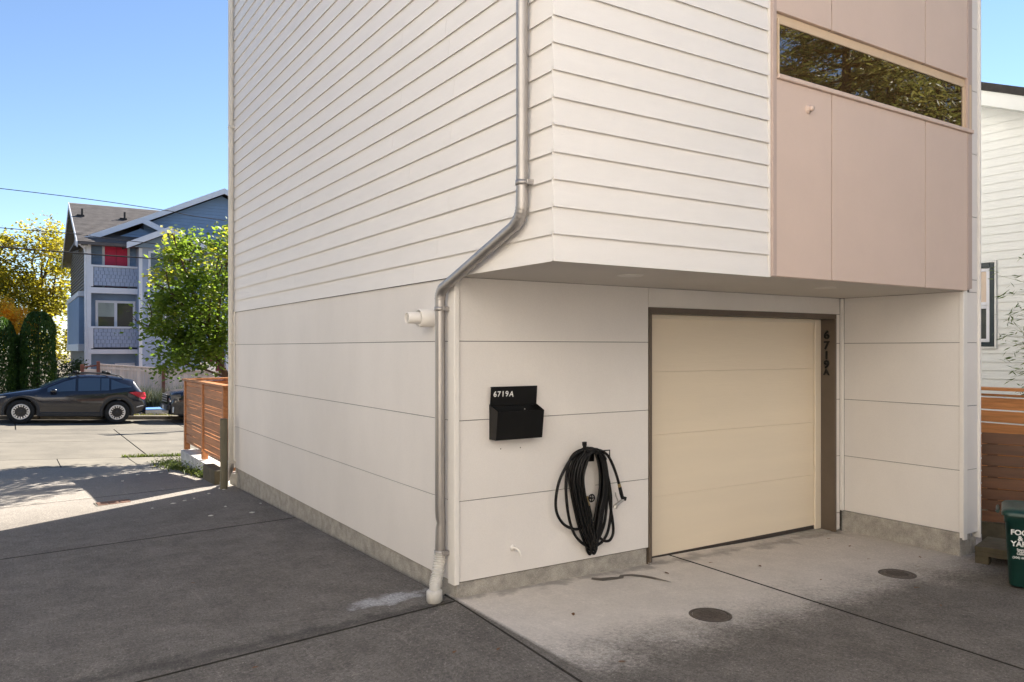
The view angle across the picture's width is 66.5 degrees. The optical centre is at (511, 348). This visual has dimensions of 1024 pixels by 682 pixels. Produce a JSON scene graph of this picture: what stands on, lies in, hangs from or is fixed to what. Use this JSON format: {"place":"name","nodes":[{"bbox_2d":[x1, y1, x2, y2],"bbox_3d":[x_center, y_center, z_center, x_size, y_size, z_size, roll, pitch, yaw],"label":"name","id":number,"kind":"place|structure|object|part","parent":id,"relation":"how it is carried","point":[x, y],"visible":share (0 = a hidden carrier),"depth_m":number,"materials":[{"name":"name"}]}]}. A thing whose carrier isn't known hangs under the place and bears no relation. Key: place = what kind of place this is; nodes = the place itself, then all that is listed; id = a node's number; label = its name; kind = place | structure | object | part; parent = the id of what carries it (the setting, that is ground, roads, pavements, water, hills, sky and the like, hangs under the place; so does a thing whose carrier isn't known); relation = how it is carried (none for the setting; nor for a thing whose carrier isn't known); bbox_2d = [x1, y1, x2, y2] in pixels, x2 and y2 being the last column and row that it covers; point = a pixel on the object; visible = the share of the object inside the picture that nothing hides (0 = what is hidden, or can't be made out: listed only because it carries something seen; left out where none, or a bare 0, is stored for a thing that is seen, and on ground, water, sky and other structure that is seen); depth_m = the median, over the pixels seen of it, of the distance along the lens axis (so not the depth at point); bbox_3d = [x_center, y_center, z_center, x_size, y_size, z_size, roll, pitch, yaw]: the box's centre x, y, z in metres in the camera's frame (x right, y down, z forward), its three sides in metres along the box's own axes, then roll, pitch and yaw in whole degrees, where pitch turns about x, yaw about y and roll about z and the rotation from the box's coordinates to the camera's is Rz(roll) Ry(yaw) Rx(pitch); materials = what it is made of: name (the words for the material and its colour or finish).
{"place":"outdoors","nodes":[
{"label":"outdoors","id":0,"kind":"place"},
{"bbox_2d":[0,456,180,469],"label":"pavement","id":1,"kind":"structure","parent":0,"point":[40,463],"depth_m":16.06,"materials":[{"name":"concrete"}]},
{"bbox_2d":[150,460,202,477],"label":"weeds","id":2,"kind":"object","parent":1,"relation":"on","point":[187,471],"visible":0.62,"depth_m":14.48,"materials":[{"name":"green plant"}]},
{"bbox_2d":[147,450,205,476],"bbox_3d":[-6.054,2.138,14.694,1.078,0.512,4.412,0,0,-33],"label":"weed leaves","id":3,"kind":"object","parent":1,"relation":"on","point":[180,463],"visible":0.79,"depth_m":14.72,"materials":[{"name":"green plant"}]},
{"bbox_2d":[0,420,200,459],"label":"street","id":4,"kind":"structure","parent":0,"point":[51,439],"depth_m":20.69,"materials":[{"name":"concrete"}]},
{"bbox_2d":[0,370,145,423],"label":"parked car","id":5,"kind":"object","parent":4,"relation":"on","point":[87,394],"visible":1,"depth_m":24.94,"materials":[{"name":"black paint"}]},
{"bbox_3d":[-14.242,1.603,24.538,0.960,0.423,0.088,3,-2,-33],"label":"door","id":6,"kind":"part","parent":5,"relation":"part of","materials":[{"name":"black paint"}]},
{"bbox_3d":[-14.222,1.171,24.665,0.794,0.399,0.159,0,0,-39],"label":"side window","id":7,"kind":"part","parent":5,"relation":"part of","materials":[{"name":"blue glass"}]},
{"bbox_3d":[-13.599,1.164,25.115,0.620,0.428,0.174,3,-2,-33],"label":"side window","id":8,"kind":"part","parent":5,"relation":"part of","materials":[{"name":"blue glass"}]},
{"bbox_3d":[-13.512,1.626,25.006,0.745,0.464,0.085,3,-2,-33],"label":"door","id":9,"kind":"part","parent":5,"relation":"part of","materials":[{"name":"black paint"}]},
{"bbox_3d":[-13.214,1.172,25.358,0.230,0.398,0.170,3,-2,-33],"label":"side window","id":10,"kind":"part","parent":5,"relation":"part of","materials":[{"name":"blue glass"}]},
{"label":"side window","id":11,"kind":"part","parent":5,"relation":"part of","materials":[{"name":"blue glass"}]},
{"bbox_2d":[121,452,180,457],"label":"gutter grass","id":12,"kind":"structure","parent":4,"relation":"on","point":[143,455],"depth_m":17.55,"materials":[{"name":"green plant"}]},
{"bbox_2d":[160,376,219,417],"bbox_3d":[-10.030,1.757,28.421,4.925,1.800,2.215,3,-2,-33],"label":"parked car","id":13,"kind":"object","parent":4,"relation":"on","point":[172,403],"visible":0.09,"depth_m":26.57,"materials":[{"name":"black paint"}]},
{"bbox_2d":[94,499,130,506],"bbox_3d":[-5.400,2.113,10.585,0.446,0.062,0.304,0,0,-36],"label":"lane drain","id":14,"kind":"object","parent":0,"point":[105,503],"visible":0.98,"depth_m":10.54,"materials":[{"name":"concrete"}]},
{"bbox_2d":[134,413,169,414],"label":"verge grass","id":15,"kind":"structure","parent":0,"point":[150,414],"depth_m":28.00,"materials":[{"name":"green plant"}]},
{"bbox_2d":[136,472,261,515],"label":"fallen petals","id":16,"kind":"object","parent":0,"point":[194,498],"visible":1,"depth_m":10.36,"materials":[{"name":"white plant"}]},
{"bbox_2d":[0,353,1004,533],"bbox_3d":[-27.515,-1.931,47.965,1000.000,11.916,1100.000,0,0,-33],"label":"ground","id":17,"kind":"structure","parent":0,"point":[68,357],"depth_m":80.90,"materials":[{"name":"green plant"}]},
{"bbox_2d":[0,316,17,391],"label":"columnar conifer","id":18,"kind":"object","parent":17,"relation":"on","point":[10,341],"visible":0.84,"depth_m":29.28,"materials":[{"name":"green plant"}]},
{"bbox_2d":[0,227,25,349],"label":"broadleaf tree","id":19,"kind":"object","parent":17,"relation":"on","point":[2,237],"visible":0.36,"depth_m":42.59,"materials":[{"name":"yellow plant"}]},
{"bbox_2d":[8,334,27,389],"bbox_3d":[-19.588,0.913,30.943,0.768,3.022,0.758,0,0,-33],"label":"columnar conifer","id":20,"kind":"object","parent":17,"relation":"on","point":[18,346],"visible":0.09,"depth_m":30.71,"materials":[{"name":"green plant"}]},
{"bbox_2d":[0,292,35,337],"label":"tree","id":21,"kind":"object","parent":17,"relation":"on","point":[15,318],"visible":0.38,"depth_m":31.37,"materials":[{"name":"orange plant"}]},
{"bbox_2d":[0,211,70,384],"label":"broadleaf tree","id":22,"kind":"object","parent":17,"relation":"on","point":[39,297],"visible":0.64,"depth_m":42.74,"materials":[{"name":"yellow plant"}]},
{"bbox_2d":[18,311,58,388],"bbox_3d":[-18.275,0.496,30.113,1.379,3.923,1.368,0,0,-33],"label":"columnar conifer","id":23,"kind":"object","parent":17,"relation":"on","point":[44,320],"visible":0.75,"depth_m":29.75,"materials":[{"name":"green plant"}]},
{"bbox_2d":[42,355,92,378],"bbox_3d":[-17.845,1.390,31.178,1.980,2.266,2.030,0,0,13],"label":"shrub","id":24,"kind":"object","parent":17,"relation":"on","point":[74,367],"visible":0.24,"depth_m":31.12,"materials":[{"name":"green plant"}]},
{"bbox_2d":[0,415,183,419],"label":"kerb","id":25,"kind":"structure","parent":17,"relation":"on","point":[146,417],"depth_m":27.23,"materials":[{"name":"concrete"}]},
{"bbox_2d":[61,188,227,393],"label":"blue house","id":26,"kind":"structure","parent":17,"relation":"on","point":[106,291],"depth_m":34.70,"materials":[{"name":"blue wood"}]},
{"bbox_2d":[95,300,135,328],"bbox_3d":[-17.624,-1.468,34.703,1.600,1.300,0.069,0,0,-33],"label":"window","id":27,"kind":"structure","parent":26,"relation":"in","point":[107,313],"depth_m":34.66,"materials":[{"name":"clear glass"}]},
{"bbox_2d":[102,246,129,286],"bbox_3d":[-17.603,-3.703,34.707,1.100,2.310,0.083,0,0,-33],"label":"door","id":28,"kind":"structure","parent":26,"relation":"in","point":[106,260],"depth_m":34.67,"materials":[{"name":"red wood"}]},
{"bbox_2d":[148,251,180,284],"bbox_3d":[-15.438,-3.573,34.764,1.400,1.450,0.073,0,0,-33],"label":"window","id":29,"kind":"structure","parent":26,"relation":"in","point":[151,262],"depth_m":34.49,"materials":[{"name":"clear glass"}]},
{"bbox_2d":[148,302,180,328],"bbox_3d":[-15.438,-1.448,34.764,1.400,1.300,0.073,0,0,-33],"label":"window","id":30,"kind":"structure","parent":26,"relation":"in","point":[177,302],"depth_m":34.69,"materials":[{"name":"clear glass"}]},
{"bbox_2d":[115,216,227,388],"bbox_3d":[-5.729,-0.994,17.711,5.796,7.219,3.968,0,0,-9],"label":"street tree","id":31,"kind":"object","parent":17,"relation":"on","point":[200,319],"visible":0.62,"depth_m":16.72,"materials":[{"name":"green plant"}]},
{"bbox_2d":[200,362,214,377],"bbox_3d":[-13.273,1.682,34.025,0.660,2.180,0.105,0,0,-33],"label":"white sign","id":32,"kind":"object","parent":17,"relation":"on","point":[210,368],"visible":0.01,"depth_m":34.09,"materials":[{"name":"white"}]},
{"bbox_2d":[181,448,235,484],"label":"retaining wall","id":33,"kind":"structure","parent":17,"relation":"on","point":[192,455],"depth_m":14.05,"materials":[{"name":"grey concrete"}]},
{"bbox_2d":[182,377,235,470],"bbox_3d":[-4.270,1.254,14.347,2.785,1.356,3.460,0,0,-33],"label":"slat fence","id":34,"kind":"object","parent":33,"relation":"on","point":[205,407],"visible":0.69,"depth_m":13.55,"materials":[{"name":"brown wood"}]},
{"bbox_2d":[220,418,227,488],"bbox_3d":[-4.237,1.648,11.478,0.112,1.232,0.107,0,0,-33],"label":"wooden post","id":35,"kind":"object","parent":17,"relation":"on","point":[223,453],"visible":0.84,"depth_m":11.43,"materials":[{"name":"brown wood"}]},
{"bbox_2d":[233,0,980,597],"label":"townhouse","id":36,"kind":"structure","parent":17,"relation":"on","point":[735,182],"depth_m":6.86,"materials":[{"name":"paint"}]},
{"bbox_2d":[228,0,235,484],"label":"downspout","id":37,"kind":"object","parent":36,"relation":"attached to","point":[231,343],"visible":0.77,"depth_m":11.66,"materials":[{"name":"white plastic"}]},
{"bbox_2d":[404,309,434,326],"bbox_3d":[-0.734,-0.241,6.199,0.227,0.144,0.143,0,0,-33],"label":"vent pipe","id":38,"kind":"object","parent":36,"relation":"attached to","point":[422,317],"visible":1,"depth_m":6.16,"materials":[{"name":"paint"}]},
{"bbox_2d":[426,0,533,603],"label":"downspout","id":39,"kind":"object","parent":36,"relation":"attached to","point":[514,225],"visible":0.99,"depth_m":5.70,"materials":[{"name":"white plastic"}]},
{"bbox_2d":[510,544,521,555],"bbox_3d":[0.035,1.600,6.178,0.052,0.079,0.098,0,0,-37],"label":"pipe stub","id":40,"kind":"object","parent":36,"relation":"attached to","point":[513,547],"visible":1,"depth_m":6.17,"materials":[{"name":"paint"}]},
{"bbox_2d":[489,386,543,440],"bbox_3d":[0.037,0.506,6.159,0.442,0.412,0.128,0,0,-33],"label":"mailbox","id":41,"kind":"object","parent":36,"relation":"attached to","point":[516,412],"visible":1,"depth_m":6.14,"materials":[{"name":"metal"}]},
{"bbox_2d":[571,483,594,519],"bbox_3d":[0.632,1.292,6.551,0.260,0.280,0.114,0,0,-33],"label":"garden tap","id":42,"kind":"object","parent":36,"relation":"attached to","point":[590,491],"visible":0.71,"depth_m":6.62,"materials":[{"name":"paint"}]},
{"bbox_2d":[586,450,609,461],"bbox_3d":[0.689,0.907,6.569,0.241,0.110,0.146,0,0,-33],"label":"hose hanger","id":43,"kind":"object","parent":36,"relation":"attached to","point":[591,458],"visible":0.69,"depth_m":6.57,"materials":[{"name":"black metal"}]},
{"bbox_2d":[554,442,626,555],"bbox_3d":[0.657,1.263,6.537,0.713,0.974,0.124,0,0,-33],"label":"garden hose","id":44,"kind":"object","parent":43,"relation":"hanging from","point":[591,530],"visible":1,"depth_m":6.50,"materials":[{"name":"black rubber"}]},
{"bbox_2d":[617,274,643,276],"bbox_3d":[0.881,-0.541,5.806,0.196,0.007,0.196,0,0,-33],"label":"ceiling light","id":45,"kind":"object","parent":36,"relation":"attached to","point":[630,275],"visible":1,"depth_m":5.78,"materials":[{"name":"paint"}]},
{"bbox_2d":[652,314,817,557],"bbox_3d":[2.260,0.819,7.904,2.655,2.315,0.050,0,0,-33],"label":"garage door","id":46,"kind":"structure","parent":36,"relation":"in","point":[733,401],"depth_m":7.83,"materials":[{"name":"paint"}]},
{"bbox_2d":[823,330,829,374],"bbox_3d":[3.434,0.048,8.528,0.017,0.489,0.086,0,0,-33],"label":"house number","id":47,"kind":"object","parent":36,"relation":"attached to","point":[826,353],"visible":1,"depth_m":8.52,"materials":[{"name":"black metal"}]},
{"bbox_2d":[777,14,973,133],"bbox_3d":[3.203,-2.312,6.725,2.845,0.516,0.079,0,0,-33],"label":"window","id":48,"kind":"structure","parent":36,"relation":"in","point":[808,56],"depth_m":6.61,"materials":[{"name":"clear glass"}]},
{"bbox_2d":[981,82,1023,495],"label":"neighbour house","id":49,"kind":"structure","parent":17,"relation":"on","point":[1002,178],"depth_m":11.06,"materials":[{"name":"white wood"}]},
{"bbox_2d":[981,260,996,348],"bbox_3d":[6.762,-0.628,11.360,0.034,1.260,0.545,0,0,-33],"label":"window","id":50,"kind":"structure","parent":49,"relation":"in","point":[988,286],"depth_m":11.21,"materials":[{"name":"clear glass"}]},
{"bbox_2d":[981,387,1023,506],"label":"rail fence","id":51,"kind":"object","parent":17,"relation":"on","point":[1002,404],"visible":0.07,"depth_m":9.20,"materials":[{"name":"brown wood"}]},
{"bbox_2d":[990,254,1023,394],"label":"bamboo","id":52,"kind":"object","parent":17,"relation":"on","point":[1020,373],"visible":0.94,"depth_m":9.56,"materials":[{"name":"plant"}]},
{"bbox_3d":[-5.665,-1.328,31.413,1.800,9.500,0.251,0,0,-33],"label":"utility pole","id":53,"kind":"object","parent":17,"relation":"on","visible":0},
{"bbox_2d":[0,246,225,263],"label":"overhead wire","id":54,"kind":"object","parent":53,"relation":"attached to","point":[86,253],"visible":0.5,"depth_m":25.66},
{"bbox_2d":[0,188,225,220],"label":"overhead wire","id":55,"kind":"object","parent":53,"relation":"attached to","point":[110,202],"visible":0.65,"depth_m":26.11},
{"bbox_2d":[0,227,226,250],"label":"overhead wire","id":56,"kind":"object","parent":53,"relation":"attached to","point":[84,235],"visible":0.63,"depth_m":25.66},
{"bbox_2d":[0,464,1023,681],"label":"driveway","id":57,"kind":"structure","parent":0,"point":[90,591],"depth_m":5.83,"materials":[{"name":"concrete"}]},
{"bbox_2d":[203,463,219,484],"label":"concrete block","id":58,"kind":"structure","parent":57,"relation":"on","point":[211,472],"depth_m":12.11,"materials":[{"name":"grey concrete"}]},
{"bbox_2d":[159,467,941,667],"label":"fallen leaves","id":59,"kind":"object","parent":57,"relation":"on","point":[574,613],"visible":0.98,"depth_m":5.61,"materials":[{"name":"brown plant"}]},
{"bbox_2d":[592,574,669,581],"bbox_3d":[0.991,1.926,6.561,0.658,0.010,0.229,0,0,1],"label":"damp trail","id":60,"kind":"object","parent":57,"relation":"on","point":[611,578],"visible":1,"depth_m":6.55,"materials":[{"name":"grey concrete"}]},
{"bbox_2d":[689,607,731,621],"bbox_3d":[1.433,1.938,5.641,0.310,0.038,0.308,0,0,-33],"label":"drain cover","id":61,"kind":"object","parent":57,"relation":"on","point":[711,614],"visible":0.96,"depth_m":5.63,"materials":[{"name":"metal"}]},
{"bbox_2d":[878,569,916,578],"bbox_3d":[3.359,1.978,6.806,0.310,0.038,0.308,0,0,-33],"label":"drain cover","id":62,"kind":"object","parent":57,"relation":"on","point":[898,573],"visible":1,"depth_m":6.79,"materials":[{"name":"metal"}]},
{"bbox_2d":[975,537,1006,564],"bbox_3d":[4.870,1.912,7.011,1.150,0.170,0.495,0,0,43],"label":"wooden step","id":63,"kind":"object","parent":57,"relation":"on","point":[987,549],"visible":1,"depth_m":7.19,"materials":[{"name":"brown wood"}]},
{"bbox_2d":[982,432,1023,539],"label":"wooden gate","id":64,"kind":"structure","parent":57,"relation":"on","point":[993,485],"depth_m":8.00,"materials":[{"name":"brown wood"}]},
{"bbox_2d":[996,500,1023,586],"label":"waste bin","id":65,"kind":"object","parent":57,"relation":"on","point":[1012,511],"visible":1,"depth_m":6.40,"materials":[{"name":"green plastic"}]},
{"bbox_2d":[0,0,1023,353],"label":"sky","id":66,"kind":"structure","parent":0,"point":[117,101],"materials":[{"name":"blue"}]},
{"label":"verge","id":67,"kind":"structure","parent":0,"visible":0},
{"bbox_2d":[135,382,164,406],"bbox_3d":[-14.054,1.847,29.551,1.933,1.163,1.781,0,0,14],"label":"lavender","id":68,"kind":"object","parent":67,"relation":"on","point":[146,398],"visible":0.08,"depth_m":29.50,"materials":[{"name":"green plant"}]},
{"bbox_2d":[80,361,220,399],"bbox_3d":[-12.019,1.672,31.773,9.748,2.359,0.130,0,0,-33],"label":"board fence","id":69,"kind":"object","parent":67,"relation":"on","point":[135,374],"visible":0.11,"depth_m":30.35,"materials":[{"name":"grey wood"}]},
{"bbox_2d":[137,407,166,414],"bbox_3d":[-13.364,2.312,28.711,1.220,0.230,0.950,0,0,-33],"label":"mattress","id":70,"kind":"object","parent":67,"relation":"on","point":[155,410],"visible":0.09,"depth_m":28.44,"materials":[{"name":"fabric"}]},
{"bbox_2d":[142,386,166,406],"bbox_3d":[-13.418,1.931,29.771,1.871,1.063,1.565,0,0,-33],"label":"lavender","id":71,"kind":"object","parent":67,"relation":"on","point":[157,402],"visible":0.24,"depth_m":29.52,"materials":[{"name":"green plant"}]}
]}

